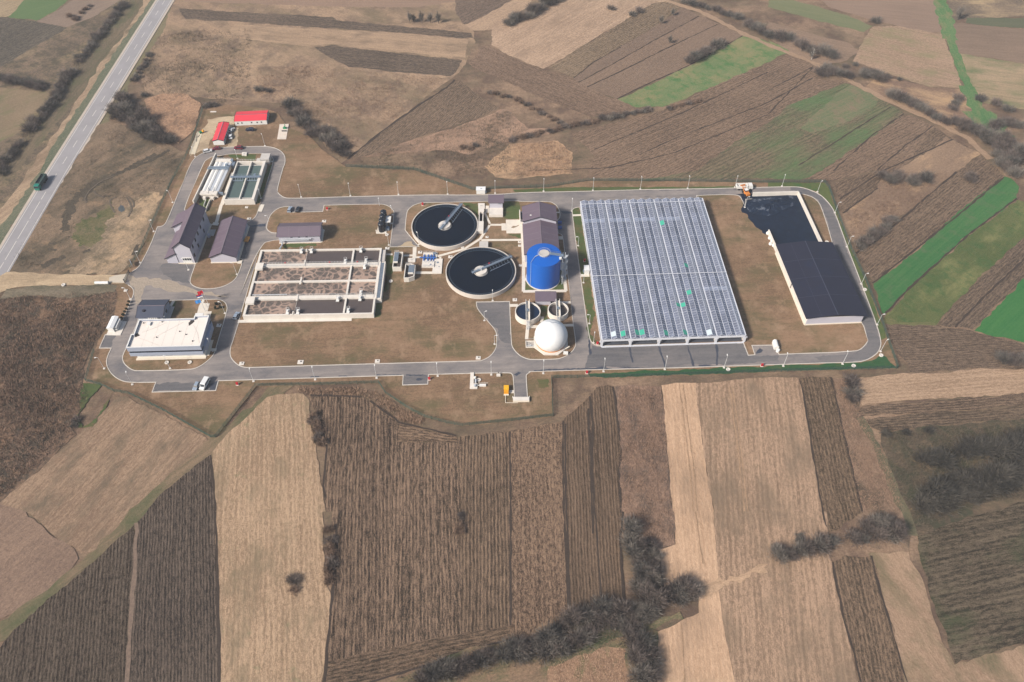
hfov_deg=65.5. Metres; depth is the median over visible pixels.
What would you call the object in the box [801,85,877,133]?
green field
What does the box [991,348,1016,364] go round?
bare bush
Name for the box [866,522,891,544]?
bare bush
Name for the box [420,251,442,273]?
pipe gallery
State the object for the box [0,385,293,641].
farm track
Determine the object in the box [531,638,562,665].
bare bush
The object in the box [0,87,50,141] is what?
meadow
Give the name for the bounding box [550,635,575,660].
bare bush
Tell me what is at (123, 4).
bare bush
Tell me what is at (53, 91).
bare bush
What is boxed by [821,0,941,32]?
field
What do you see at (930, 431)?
bare bush
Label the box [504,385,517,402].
fuel container
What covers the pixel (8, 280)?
access track
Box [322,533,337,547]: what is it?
dry brush
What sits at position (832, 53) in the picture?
bare bush
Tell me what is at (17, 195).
dirt road
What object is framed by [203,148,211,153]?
parked car
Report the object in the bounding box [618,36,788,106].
green field
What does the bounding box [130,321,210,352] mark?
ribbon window
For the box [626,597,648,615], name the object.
bare tree
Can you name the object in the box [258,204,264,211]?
concrete path
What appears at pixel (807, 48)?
bare bush
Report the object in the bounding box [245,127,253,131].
parked car
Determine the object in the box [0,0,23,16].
meadow
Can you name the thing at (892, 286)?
green field
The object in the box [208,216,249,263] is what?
garage building
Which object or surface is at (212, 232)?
cover plate
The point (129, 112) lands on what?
bare bush
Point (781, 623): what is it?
field
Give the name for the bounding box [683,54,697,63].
bare bush
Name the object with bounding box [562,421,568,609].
furrow
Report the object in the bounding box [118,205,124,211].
puddle
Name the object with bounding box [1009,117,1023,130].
bare bush
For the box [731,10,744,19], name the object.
bare bush
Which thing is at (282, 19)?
field
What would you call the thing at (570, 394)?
ground
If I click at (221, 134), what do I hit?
site hut
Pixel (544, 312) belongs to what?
grass patch
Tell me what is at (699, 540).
wheel track
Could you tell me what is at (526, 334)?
concrete path
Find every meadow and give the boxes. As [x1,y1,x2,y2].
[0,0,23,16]
[0,0,124,207]
[0,0,142,181]
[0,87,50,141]
[0,284,116,501]
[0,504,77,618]
[1,284,116,298]
[9,122,185,274]
[71,201,115,246]
[136,0,474,162]
[144,93,200,142]
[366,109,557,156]
[389,604,658,681]
[484,140,572,178]
[547,646,629,681]
[615,385,675,549]
[766,21,857,64]
[833,377,910,550]
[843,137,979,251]
[866,77,971,127]
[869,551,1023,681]
[881,418,1023,534]
[884,314,936,325]
[947,0,1023,20]
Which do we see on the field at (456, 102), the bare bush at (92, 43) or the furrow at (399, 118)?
the furrow at (399, 118)
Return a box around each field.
[0,17,65,66]
[0,396,206,551]
[0,525,134,681]
[8,0,66,19]
[38,0,118,26]
[129,455,217,681]
[179,8,472,37]
[184,0,454,6]
[212,393,330,681]
[224,24,467,57]
[310,396,509,652]
[311,396,396,660]
[315,45,461,75]
[321,626,510,681]
[351,80,498,157]
[397,424,456,442]
[455,0,510,23]
[458,431,510,631]
[466,0,531,30]
[469,46,633,116]
[491,0,665,68]
[508,421,566,638]
[550,2,678,77]
[561,385,621,609]
[571,54,933,180]
[574,7,699,81]
[579,16,717,86]
[588,24,741,97]
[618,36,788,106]
[651,83,904,179]
[656,383,734,681]
[696,377,857,681]
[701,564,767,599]
[768,0,871,31]
[800,377,862,531]
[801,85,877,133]
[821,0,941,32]
[832,127,980,211]
[834,555,902,681]
[853,26,960,87]
[855,368,1023,404]
[857,156,1003,281]
[858,393,1023,416]
[865,405,1023,430]
[874,176,1018,312]
[883,324,1023,372]
[887,200,1023,323]
[917,502,1023,663]
[938,238,1023,328]
[953,23,1023,62]
[961,54,1023,108]
[966,17,1023,27]
[975,278,1023,341]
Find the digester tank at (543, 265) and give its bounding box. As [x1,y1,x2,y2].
[526,243,567,289]
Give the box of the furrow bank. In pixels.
[125,522,138,681]
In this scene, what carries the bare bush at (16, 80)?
on the meadow at (48, 59)
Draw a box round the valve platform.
[470,372,485,388]
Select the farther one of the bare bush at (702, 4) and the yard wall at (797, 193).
the bare bush at (702, 4)
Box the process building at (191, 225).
[164,203,211,263]
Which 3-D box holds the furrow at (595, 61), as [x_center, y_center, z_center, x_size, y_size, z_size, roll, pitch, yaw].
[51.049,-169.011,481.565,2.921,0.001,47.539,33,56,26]
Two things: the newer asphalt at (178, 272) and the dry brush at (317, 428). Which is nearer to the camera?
the dry brush at (317, 428)
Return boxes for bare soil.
[65,191,162,274]
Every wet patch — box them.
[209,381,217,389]
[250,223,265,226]
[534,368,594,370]
[588,339,591,354]
[658,346,665,366]
[688,346,693,365]
[715,344,718,364]
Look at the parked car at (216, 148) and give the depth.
421.04 m
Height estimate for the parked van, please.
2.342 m
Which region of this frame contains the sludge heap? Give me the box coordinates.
[747,195,796,215]
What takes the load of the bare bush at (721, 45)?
on the field at (653, 68)
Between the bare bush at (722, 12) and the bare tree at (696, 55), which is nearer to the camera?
the bare tree at (696, 55)
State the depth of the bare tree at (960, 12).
511.73 m
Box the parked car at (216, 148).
[212,146,220,149]
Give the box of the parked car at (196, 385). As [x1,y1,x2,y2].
[192,381,199,390]
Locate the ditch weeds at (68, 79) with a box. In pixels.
[3,2,127,166]
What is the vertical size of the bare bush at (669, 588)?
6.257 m
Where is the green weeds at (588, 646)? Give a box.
[579,625,621,653]
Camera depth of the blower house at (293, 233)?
370.74 m
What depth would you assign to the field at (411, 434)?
301.14 m
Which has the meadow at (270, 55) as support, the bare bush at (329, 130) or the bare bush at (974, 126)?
the bare bush at (329, 130)
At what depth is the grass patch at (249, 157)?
417.07 m
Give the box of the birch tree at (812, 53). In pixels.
[808,49,817,58]
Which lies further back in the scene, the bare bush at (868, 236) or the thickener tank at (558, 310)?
the bare bush at (868, 236)
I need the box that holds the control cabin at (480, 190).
[476,187,485,193]
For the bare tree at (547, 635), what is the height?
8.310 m
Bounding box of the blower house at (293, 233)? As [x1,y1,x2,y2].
[276,222,324,248]
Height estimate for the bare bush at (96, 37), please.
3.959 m
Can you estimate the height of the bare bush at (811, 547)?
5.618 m
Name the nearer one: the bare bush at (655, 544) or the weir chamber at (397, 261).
the bare bush at (655, 544)
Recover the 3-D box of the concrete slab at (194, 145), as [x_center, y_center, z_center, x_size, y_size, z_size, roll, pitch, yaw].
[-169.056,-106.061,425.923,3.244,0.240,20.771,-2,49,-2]
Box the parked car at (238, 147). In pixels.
[234,145,242,149]
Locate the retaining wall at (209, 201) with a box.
[203,199,210,210]
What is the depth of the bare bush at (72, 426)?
303.79 m
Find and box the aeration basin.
[238,246,385,322]
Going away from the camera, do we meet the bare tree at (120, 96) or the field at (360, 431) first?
the field at (360, 431)
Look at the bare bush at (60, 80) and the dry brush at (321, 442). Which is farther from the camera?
the bare bush at (60, 80)
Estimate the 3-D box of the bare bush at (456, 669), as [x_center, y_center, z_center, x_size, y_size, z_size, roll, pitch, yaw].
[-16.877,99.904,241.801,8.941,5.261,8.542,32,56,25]
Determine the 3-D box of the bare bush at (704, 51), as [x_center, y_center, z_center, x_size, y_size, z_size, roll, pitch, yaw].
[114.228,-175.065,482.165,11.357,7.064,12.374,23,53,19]
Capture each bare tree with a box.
[112,89,129,102]
[115,100,132,112]
[132,106,150,118]
[134,117,152,130]
[151,128,163,136]
[410,12,415,22]
[417,11,424,21]
[422,661,443,681]
[426,12,432,22]
[435,11,440,23]
[457,650,479,676]
[492,643,512,665]
[508,10,519,20]
[525,0,541,13]
[529,620,560,646]
[539,0,550,5]
[557,600,589,625]
[589,592,617,620]
[610,595,637,622]
[618,512,645,538]
[622,540,646,562]
[623,643,649,666]
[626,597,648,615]
[628,560,653,580]
[631,578,657,604]
[633,534,651,554]
[639,563,658,579]
[643,587,676,609]
[689,50,701,61]
[699,46,711,55]
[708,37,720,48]
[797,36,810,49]
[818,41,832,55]
[868,511,890,528]
[883,518,913,543]
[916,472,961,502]
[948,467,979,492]
[955,115,975,130]
[956,4,966,19]
[976,124,997,140]
[983,453,1020,484]
[988,139,1011,151]
[995,129,1017,139]
[1006,153,1021,164]
[1011,141,1023,156]
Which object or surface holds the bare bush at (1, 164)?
on the meadow at (48, 59)
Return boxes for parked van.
[199,376,209,390]
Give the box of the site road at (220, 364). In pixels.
[100,147,879,396]
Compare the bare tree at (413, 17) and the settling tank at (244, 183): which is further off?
the bare tree at (413, 17)
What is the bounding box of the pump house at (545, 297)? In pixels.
[535,291,556,304]
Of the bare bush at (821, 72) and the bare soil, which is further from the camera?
the bare bush at (821, 72)
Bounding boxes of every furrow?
[210,455,215,511]
[213,511,220,681]
[310,394,359,396]
[316,410,327,497]
[323,523,337,681]
[347,80,455,158]
[369,401,455,435]
[370,639,509,681]
[508,432,511,624]
[530,152,674,170]
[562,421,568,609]
[564,424,570,607]
[574,47,620,77]
[579,16,698,81]
[587,24,717,86]
[587,408,593,532]
[589,396,601,598]
[595,72,767,148]
[612,387,624,599]
[617,36,741,98]
[639,102,767,154]
[675,68,811,152]
[768,78,812,102]
[771,67,811,88]
[798,107,890,165]
[799,379,826,526]
[830,377,862,510]
[832,562,861,681]
[833,113,903,170]
[840,139,952,199]
[843,188,877,213]
[856,171,956,253]
[871,556,907,681]
[872,177,1003,282]
[877,125,933,169]
[885,198,1016,312]
[955,260,1023,327]
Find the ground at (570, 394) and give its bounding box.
[0,0,1023,681]
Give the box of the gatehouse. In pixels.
[135,299,173,319]
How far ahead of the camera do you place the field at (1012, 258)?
352.21 m
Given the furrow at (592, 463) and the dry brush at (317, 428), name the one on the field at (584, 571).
the furrow at (592, 463)
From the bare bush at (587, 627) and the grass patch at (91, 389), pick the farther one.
the grass patch at (91, 389)
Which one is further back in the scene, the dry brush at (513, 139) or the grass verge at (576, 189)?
the dry brush at (513, 139)
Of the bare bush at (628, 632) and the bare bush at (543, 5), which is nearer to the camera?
the bare bush at (628, 632)
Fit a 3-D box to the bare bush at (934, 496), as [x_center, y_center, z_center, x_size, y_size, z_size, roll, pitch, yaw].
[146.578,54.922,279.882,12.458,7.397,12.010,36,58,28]
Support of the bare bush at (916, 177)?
on the field at (949, 158)
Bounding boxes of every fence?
[84,349,255,436]
[129,106,202,266]
[255,375,552,425]
[346,164,824,189]
[553,366,897,377]
[824,179,897,367]
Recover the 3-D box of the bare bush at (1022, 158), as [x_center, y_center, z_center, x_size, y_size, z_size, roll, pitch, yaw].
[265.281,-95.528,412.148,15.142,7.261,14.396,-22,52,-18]
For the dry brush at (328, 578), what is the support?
on the ground at (570, 394)
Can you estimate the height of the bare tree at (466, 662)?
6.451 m
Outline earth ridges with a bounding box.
[84,176,134,216]
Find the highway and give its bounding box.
[0,0,171,275]
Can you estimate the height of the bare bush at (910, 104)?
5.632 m
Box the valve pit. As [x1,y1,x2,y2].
[525,341,533,347]
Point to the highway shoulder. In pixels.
(80, 118)
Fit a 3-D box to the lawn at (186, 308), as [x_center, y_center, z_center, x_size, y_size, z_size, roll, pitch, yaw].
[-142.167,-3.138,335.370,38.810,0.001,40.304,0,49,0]
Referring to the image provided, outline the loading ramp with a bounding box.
[512,396,529,401]
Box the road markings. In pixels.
[0,0,169,271]
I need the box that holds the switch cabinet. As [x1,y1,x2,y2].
[583,265,589,274]
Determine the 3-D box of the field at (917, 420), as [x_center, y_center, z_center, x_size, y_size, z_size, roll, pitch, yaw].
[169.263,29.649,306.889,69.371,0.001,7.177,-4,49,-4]
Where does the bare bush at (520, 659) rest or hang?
on the meadow at (533, 672)
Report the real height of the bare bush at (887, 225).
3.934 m
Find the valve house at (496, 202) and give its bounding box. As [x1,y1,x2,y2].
[485,195,503,216]
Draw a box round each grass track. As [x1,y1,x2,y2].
[560,612,682,660]
[857,416,917,535]
[933,0,957,39]
[946,37,972,86]
[959,85,986,110]
[962,111,1015,136]
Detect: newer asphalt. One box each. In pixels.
[101,335,115,347]
[154,382,212,390]
[159,263,192,282]
[240,226,265,257]
[403,375,427,384]
[477,302,510,342]
[517,188,735,300]
[585,343,778,367]
[790,187,879,361]
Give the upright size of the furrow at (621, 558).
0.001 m
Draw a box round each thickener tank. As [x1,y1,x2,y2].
[515,299,540,329]
[548,299,568,320]
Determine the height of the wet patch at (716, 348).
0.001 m
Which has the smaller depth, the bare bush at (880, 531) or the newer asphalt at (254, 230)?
the bare bush at (880, 531)
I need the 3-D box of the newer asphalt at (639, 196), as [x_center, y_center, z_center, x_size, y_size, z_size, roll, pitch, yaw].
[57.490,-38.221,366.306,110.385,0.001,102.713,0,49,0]
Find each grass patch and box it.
[77,383,112,427]
[199,198,210,210]
[234,154,255,160]
[256,165,271,203]
[283,243,316,247]
[353,274,387,318]
[384,253,392,291]
[463,203,478,218]
[503,201,519,218]
[525,281,533,289]
[537,379,548,387]
[540,305,547,322]
[552,270,563,289]
[573,208,599,344]
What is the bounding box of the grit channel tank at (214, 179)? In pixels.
[192,153,235,203]
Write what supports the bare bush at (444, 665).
on the meadow at (533, 672)
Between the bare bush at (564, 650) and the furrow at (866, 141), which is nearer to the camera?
the bare bush at (564, 650)
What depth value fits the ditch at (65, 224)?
382.86 m
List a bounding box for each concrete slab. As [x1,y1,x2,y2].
[189,132,202,153]
[197,299,209,312]
[277,124,288,138]
[501,223,505,230]
[506,220,521,232]
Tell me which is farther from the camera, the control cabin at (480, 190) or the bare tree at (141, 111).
the bare tree at (141, 111)
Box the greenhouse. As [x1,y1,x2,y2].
[580,197,746,347]
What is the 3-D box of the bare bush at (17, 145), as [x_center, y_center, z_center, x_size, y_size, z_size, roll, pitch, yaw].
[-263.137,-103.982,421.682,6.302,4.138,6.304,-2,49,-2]
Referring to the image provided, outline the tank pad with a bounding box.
[377,217,387,233]
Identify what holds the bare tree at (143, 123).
on the ground at (570, 394)
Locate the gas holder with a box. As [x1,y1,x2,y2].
[534,319,569,354]
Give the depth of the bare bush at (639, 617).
252.74 m
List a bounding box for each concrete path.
[215,205,222,222]
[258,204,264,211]
[415,271,431,273]
[437,225,490,256]
[481,239,520,240]
[522,263,524,290]
[523,290,565,292]
[525,330,528,338]
[562,268,567,290]
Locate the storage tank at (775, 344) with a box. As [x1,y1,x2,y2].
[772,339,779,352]
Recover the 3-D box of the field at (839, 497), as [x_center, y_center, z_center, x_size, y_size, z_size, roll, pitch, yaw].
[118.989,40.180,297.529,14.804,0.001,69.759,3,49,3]
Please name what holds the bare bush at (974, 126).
on the grass track at (982, 116)
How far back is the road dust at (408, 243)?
372.38 m
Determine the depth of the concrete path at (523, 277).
357.57 m
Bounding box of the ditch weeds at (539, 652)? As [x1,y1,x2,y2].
[396,610,652,681]
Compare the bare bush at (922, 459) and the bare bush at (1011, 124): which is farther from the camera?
the bare bush at (1011, 124)
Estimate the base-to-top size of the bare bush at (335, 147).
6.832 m
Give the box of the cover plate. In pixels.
[209,229,215,235]
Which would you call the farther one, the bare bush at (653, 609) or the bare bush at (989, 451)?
the bare bush at (989, 451)
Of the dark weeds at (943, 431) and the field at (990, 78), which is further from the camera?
the field at (990, 78)
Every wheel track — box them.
[679,384,693,510]
[681,625,685,681]
[683,384,697,510]
[695,512,703,563]
[729,386,745,510]
[733,391,748,510]
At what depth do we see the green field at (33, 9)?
526.27 m
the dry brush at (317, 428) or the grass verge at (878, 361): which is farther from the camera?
the grass verge at (878, 361)
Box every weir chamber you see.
[392,252,403,270]
[404,263,415,281]
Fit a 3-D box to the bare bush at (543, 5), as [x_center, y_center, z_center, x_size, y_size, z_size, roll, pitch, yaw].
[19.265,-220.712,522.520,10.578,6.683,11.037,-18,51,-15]
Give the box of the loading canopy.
[385,216,391,230]
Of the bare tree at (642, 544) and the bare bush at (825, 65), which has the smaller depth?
the bare tree at (642, 544)
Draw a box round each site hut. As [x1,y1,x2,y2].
[212,122,229,144]
[234,110,268,125]
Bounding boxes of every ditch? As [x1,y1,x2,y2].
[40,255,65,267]
[59,214,70,231]
[61,179,98,217]
[82,153,156,200]
[127,149,169,170]
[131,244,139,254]
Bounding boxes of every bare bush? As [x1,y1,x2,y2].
[0,73,15,83]
[0,151,13,161]
[0,160,8,169]
[0,166,8,176]
[6,145,18,153]
[10,76,21,85]
[13,142,21,147]
[16,138,24,144]
[19,76,33,87]
[19,119,37,134]
[23,79,38,88]
[23,112,39,123]
[31,78,45,86]
[31,81,47,90]
[34,102,49,112]
[39,111,48,116]
[44,96,59,106]
[48,87,63,97]
[51,82,65,88]
[51,92,62,98]
[56,74,69,79]
[57,67,75,78]
[58,78,69,84]
[66,66,78,75]
[69,419,78,428]
[70,415,80,422]
[71,52,85,60]
[81,46,91,52]
[86,40,97,47]
[89,29,103,37]
[90,34,100,39]
[103,20,112,24]
[103,101,119,111]
[105,103,118,113]
[107,107,125,120]
[110,10,119,15]
[111,3,123,9]
[112,87,131,101]
[116,112,129,123]
[118,1,127,7]
[123,115,136,130]
[126,109,137,118]
[126,121,141,132]
[128,76,136,81]
[128,104,143,112]
[128,113,152,123]
[132,72,141,78]
[136,122,148,134]
[140,91,150,96]
[140,122,159,133]
[140,129,150,140]
[144,131,156,142]
[152,131,170,144]
[159,133,177,144]
[207,100,217,106]
[253,84,263,91]
[262,87,272,92]
[279,95,298,108]
[284,572,299,587]
[285,102,298,111]
[285,108,294,115]
[288,105,305,117]
[291,112,311,126]
[295,111,308,118]
[301,122,315,129]
[302,125,325,138]
[314,127,325,139]
[319,123,333,130]
[320,130,337,143]
[323,124,334,133]
[324,136,337,147]
[327,139,347,153]
[332,132,346,140]
[338,147,351,158]
[342,140,349,147]
[410,663,436,681]
[429,655,457,681]
[443,658,468,681]
[470,647,497,673]
[476,644,496,667]
[496,635,521,664]
[501,15,514,26]
[504,633,528,658]
[508,634,534,658]
[509,638,535,665]
[510,11,525,20]
[523,9,536,18]
[525,630,552,654]
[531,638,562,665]
[538,0,546,10]
[540,631,564,657]
[545,621,565,643]
[547,0,557,4]
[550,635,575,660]
[554,614,571,634]
[566,626,588,652]
[570,602,595,630]
[570,622,599,648]
[578,605,609,632]
[579,622,600,643]
[593,605,618,632]
[597,112,607,120]
[605,614,630,634]
[606,5,615,9]
[606,115,614,120]
[607,597,616,613]
[611,112,620,118]
[615,528,650,549]
[615,621,642,651]
[623,571,651,598]
[624,634,648,659]
[625,659,654,681]
[626,610,642,633]
[627,10,637,16]
[627,554,646,568]
[630,624,658,649]
[632,602,656,628]
[634,646,662,675]
[635,6,642,13]
[635,592,665,621]
[638,660,663,681]
[641,554,664,575]
[641,564,668,588]
[641,638,662,666]
[643,536,662,552]
[644,105,651,112]
[645,546,665,564]
[660,580,676,605]
[666,573,698,600]
[666,586,689,609]
[668,579,692,606]
[674,577,705,602]
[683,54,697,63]
[683,573,704,600]
[687,0,697,5]
[695,48,708,58]
[697,1,706,7]
[704,45,715,54]
[709,3,722,12]
[717,37,725,48]
[719,9,729,14]
[719,36,729,44]
[725,10,734,17]
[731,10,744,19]
[741,18,758,27]
[749,19,765,31]
[756,28,769,34]
[760,541,792,568]
[762,28,775,39]
[769,28,788,41]
[778,543,799,562]
[783,29,797,42]
[790,537,815,559]
[792,36,800,47]
[792,531,805,541]
[798,535,820,558]
[804,43,822,54]
[804,45,814,53]
[809,528,833,557]
[810,536,832,552]
[812,66,831,76]
[819,61,834,69]
[824,46,841,59]
[824,63,842,75]
[825,533,843,548]
[832,66,848,77]
[841,67,856,79]
[841,385,865,397]
[842,371,862,388]
[842,525,864,547]
[845,391,863,404]
[851,235,866,251]
[855,65,872,78]
[856,233,875,246]
[856,511,877,535]
[858,532,872,546]
[859,231,876,243]
[866,224,884,238]
[866,229,880,239]
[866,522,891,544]
[868,14,882,23]
[868,67,878,75]
[868,69,885,81]
[873,71,888,83]
[875,168,890,180]
[876,512,895,528]
[877,224,889,236]
[878,429,890,437]
[879,214,894,226]
[879,221,892,231]
[882,514,905,538]
[882,527,903,545]
[883,86,901,102]
[884,173,900,185]
[886,169,906,184]
[887,214,901,222]
[890,89,912,102]
[896,93,915,103]
[899,427,911,436]
[904,174,920,187]
[905,445,945,470]
[907,171,923,183]
[908,95,922,107]
[908,489,942,520]
[912,101,930,113]
[913,483,945,512]
[916,168,935,183]
[917,483,958,516]
[922,106,937,116]
[922,425,936,434]
[922,443,955,467]
[927,470,960,508]
[929,112,945,120]
[930,444,962,469]
[931,449,957,471]
[936,487,966,517]
[937,114,951,125]
[943,468,968,489]
[945,441,978,462]
[946,102,959,110]
[949,113,960,125]
[950,98,961,106]
[952,92,966,101]
[952,477,970,507]
[953,431,994,461]
[960,466,990,493]
[963,170,981,183]
[963,484,985,508]
[964,117,987,136]
[966,473,997,504]
[967,125,988,136]
[972,93,988,102]
[973,460,1011,495]
[976,432,1005,460]
[978,477,1002,497]
[980,131,1002,144]
[984,118,1003,130]
[985,466,1014,496]
[987,130,1005,148]
[987,146,1010,157]
[988,96,1002,106]
[988,430,1019,462]
[991,117,1007,127]
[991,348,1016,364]
[992,127,1004,139]
[992,153,1012,169]
[993,456,1023,488]
[997,147,1023,165]
[997,427,1023,451]
[997,429,1023,463]
[1000,160,1019,171]
[1002,101,1015,112]
[1002,351,1022,368]
[1002,454,1023,479]
[1004,116,1019,128]
[1004,473,1023,493]
[1005,134,1022,149]
[1006,163,1023,180]
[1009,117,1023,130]
[1014,151,1023,164]
[1015,350,1023,366]
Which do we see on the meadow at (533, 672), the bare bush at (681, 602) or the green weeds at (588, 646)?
the green weeds at (588, 646)
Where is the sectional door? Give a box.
[182,257,192,262]
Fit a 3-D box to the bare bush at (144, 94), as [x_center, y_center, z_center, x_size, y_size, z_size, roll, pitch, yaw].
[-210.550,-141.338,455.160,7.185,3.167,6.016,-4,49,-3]
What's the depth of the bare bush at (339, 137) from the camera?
426.13 m
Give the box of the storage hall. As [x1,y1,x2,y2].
[775,241,867,324]
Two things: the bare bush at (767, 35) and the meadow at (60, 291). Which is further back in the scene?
the bare bush at (767, 35)
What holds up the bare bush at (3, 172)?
on the meadow at (48, 59)
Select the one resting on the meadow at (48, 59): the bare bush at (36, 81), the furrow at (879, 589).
the bare bush at (36, 81)
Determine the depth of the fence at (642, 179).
402.90 m
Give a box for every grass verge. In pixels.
[0,0,154,243]
[99,7,170,124]
[514,186,755,191]
[588,355,894,377]
[768,182,885,339]
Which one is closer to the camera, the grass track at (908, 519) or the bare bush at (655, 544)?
the bare bush at (655, 544)
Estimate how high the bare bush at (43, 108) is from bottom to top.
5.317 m
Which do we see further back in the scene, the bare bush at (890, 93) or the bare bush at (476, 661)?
the bare bush at (890, 93)
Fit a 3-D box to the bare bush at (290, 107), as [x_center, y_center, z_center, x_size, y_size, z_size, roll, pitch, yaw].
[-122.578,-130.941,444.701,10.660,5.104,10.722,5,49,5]
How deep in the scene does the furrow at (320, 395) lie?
313.96 m
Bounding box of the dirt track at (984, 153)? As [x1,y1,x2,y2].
[665,0,993,159]
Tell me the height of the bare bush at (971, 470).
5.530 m
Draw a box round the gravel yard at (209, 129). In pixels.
[189,116,237,155]
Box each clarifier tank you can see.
[411,203,483,250]
[446,241,515,298]
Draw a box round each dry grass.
[140,28,252,102]
[145,93,199,141]
[298,386,423,423]
[513,140,571,175]
[548,646,628,681]
[846,171,946,238]
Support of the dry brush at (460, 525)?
on the ground at (570, 394)
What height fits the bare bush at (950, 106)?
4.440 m
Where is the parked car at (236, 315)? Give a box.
[232,312,239,319]
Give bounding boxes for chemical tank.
[378,221,384,232]
[379,217,385,226]
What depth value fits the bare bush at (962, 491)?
281.22 m
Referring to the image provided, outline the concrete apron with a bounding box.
[109,274,126,282]
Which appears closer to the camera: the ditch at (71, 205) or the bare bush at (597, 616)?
the bare bush at (597, 616)
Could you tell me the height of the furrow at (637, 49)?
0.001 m
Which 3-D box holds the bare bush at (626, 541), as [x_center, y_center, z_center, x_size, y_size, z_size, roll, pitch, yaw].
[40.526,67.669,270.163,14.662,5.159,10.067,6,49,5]
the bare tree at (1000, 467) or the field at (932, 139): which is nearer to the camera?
the bare tree at (1000, 467)
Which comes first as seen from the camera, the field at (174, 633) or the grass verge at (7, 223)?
the field at (174, 633)
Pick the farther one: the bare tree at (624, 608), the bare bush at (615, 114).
the bare bush at (615, 114)
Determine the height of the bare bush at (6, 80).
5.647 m
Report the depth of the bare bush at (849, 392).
313.21 m
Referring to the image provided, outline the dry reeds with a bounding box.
[0,292,117,495]
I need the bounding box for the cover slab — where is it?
[478,203,484,208]
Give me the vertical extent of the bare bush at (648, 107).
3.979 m
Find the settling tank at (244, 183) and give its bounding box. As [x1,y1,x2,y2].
[220,153,271,204]
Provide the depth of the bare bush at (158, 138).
423.65 m
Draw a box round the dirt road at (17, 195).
[0,0,149,224]
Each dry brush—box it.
[287,585,300,597]
[303,415,319,424]
[307,411,317,423]
[308,418,322,429]
[311,431,323,443]
[312,424,325,432]
[315,436,329,446]
[322,525,334,533]
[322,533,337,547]
[322,541,335,553]
[322,562,334,575]
[323,554,339,569]
[323,568,335,586]
[325,547,337,559]
[452,527,465,535]
[453,521,464,530]
[457,510,465,521]
[508,136,516,142]
[513,96,521,101]
[519,132,529,138]
[532,130,540,137]
[537,111,545,115]
[545,127,553,133]
[556,124,562,130]
[560,122,570,128]
[579,118,589,124]
[586,116,596,124]
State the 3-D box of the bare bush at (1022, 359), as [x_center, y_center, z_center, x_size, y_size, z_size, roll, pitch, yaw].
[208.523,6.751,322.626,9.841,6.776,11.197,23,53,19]
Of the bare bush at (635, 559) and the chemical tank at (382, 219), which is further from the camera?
the chemical tank at (382, 219)
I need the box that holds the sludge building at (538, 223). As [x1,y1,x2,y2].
[519,201,559,262]
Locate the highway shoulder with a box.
[0,0,174,248]
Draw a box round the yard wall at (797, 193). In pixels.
[752,191,822,251]
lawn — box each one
[86,104,897,436]
[123,300,226,369]
[185,153,272,287]
[230,201,574,366]
[574,194,867,354]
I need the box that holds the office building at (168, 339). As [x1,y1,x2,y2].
[126,311,216,359]
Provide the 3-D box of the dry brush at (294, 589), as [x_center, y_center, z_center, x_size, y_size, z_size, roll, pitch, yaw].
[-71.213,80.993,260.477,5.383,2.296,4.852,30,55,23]
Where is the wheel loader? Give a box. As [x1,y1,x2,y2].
[740,184,749,196]
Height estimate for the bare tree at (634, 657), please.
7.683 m
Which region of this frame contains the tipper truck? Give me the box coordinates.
[736,183,752,189]
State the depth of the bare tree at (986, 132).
424.14 m
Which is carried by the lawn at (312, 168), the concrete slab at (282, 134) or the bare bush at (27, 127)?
the concrete slab at (282, 134)
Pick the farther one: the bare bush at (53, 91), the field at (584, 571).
the bare bush at (53, 91)
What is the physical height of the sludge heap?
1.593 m
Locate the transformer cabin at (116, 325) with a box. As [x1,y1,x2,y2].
[106,316,126,334]
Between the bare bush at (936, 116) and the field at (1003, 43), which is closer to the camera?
the bare bush at (936, 116)
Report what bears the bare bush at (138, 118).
on the ground at (570, 394)
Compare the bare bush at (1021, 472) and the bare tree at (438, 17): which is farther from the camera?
the bare tree at (438, 17)
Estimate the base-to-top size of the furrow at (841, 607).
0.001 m
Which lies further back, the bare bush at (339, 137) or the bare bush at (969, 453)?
the bare bush at (339, 137)
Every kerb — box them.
[99,146,880,396]
[122,299,227,370]
[184,153,273,288]
[230,201,575,367]
[572,193,867,355]
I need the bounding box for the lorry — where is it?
[33,173,47,189]
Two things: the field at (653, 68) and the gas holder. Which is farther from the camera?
the field at (653, 68)
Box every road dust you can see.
[128,275,227,304]
[401,241,414,245]
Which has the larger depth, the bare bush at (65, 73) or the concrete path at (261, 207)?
the bare bush at (65, 73)
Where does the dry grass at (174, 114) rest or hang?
on the meadow at (185, 106)
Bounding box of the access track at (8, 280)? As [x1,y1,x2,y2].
[0,272,127,291]
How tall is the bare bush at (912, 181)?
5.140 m
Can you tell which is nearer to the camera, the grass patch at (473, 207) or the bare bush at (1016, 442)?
the bare bush at (1016, 442)
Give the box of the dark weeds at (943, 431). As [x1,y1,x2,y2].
[881,418,1023,528]
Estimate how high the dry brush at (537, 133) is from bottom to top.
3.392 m
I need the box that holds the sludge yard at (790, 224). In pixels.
[737,189,822,243]

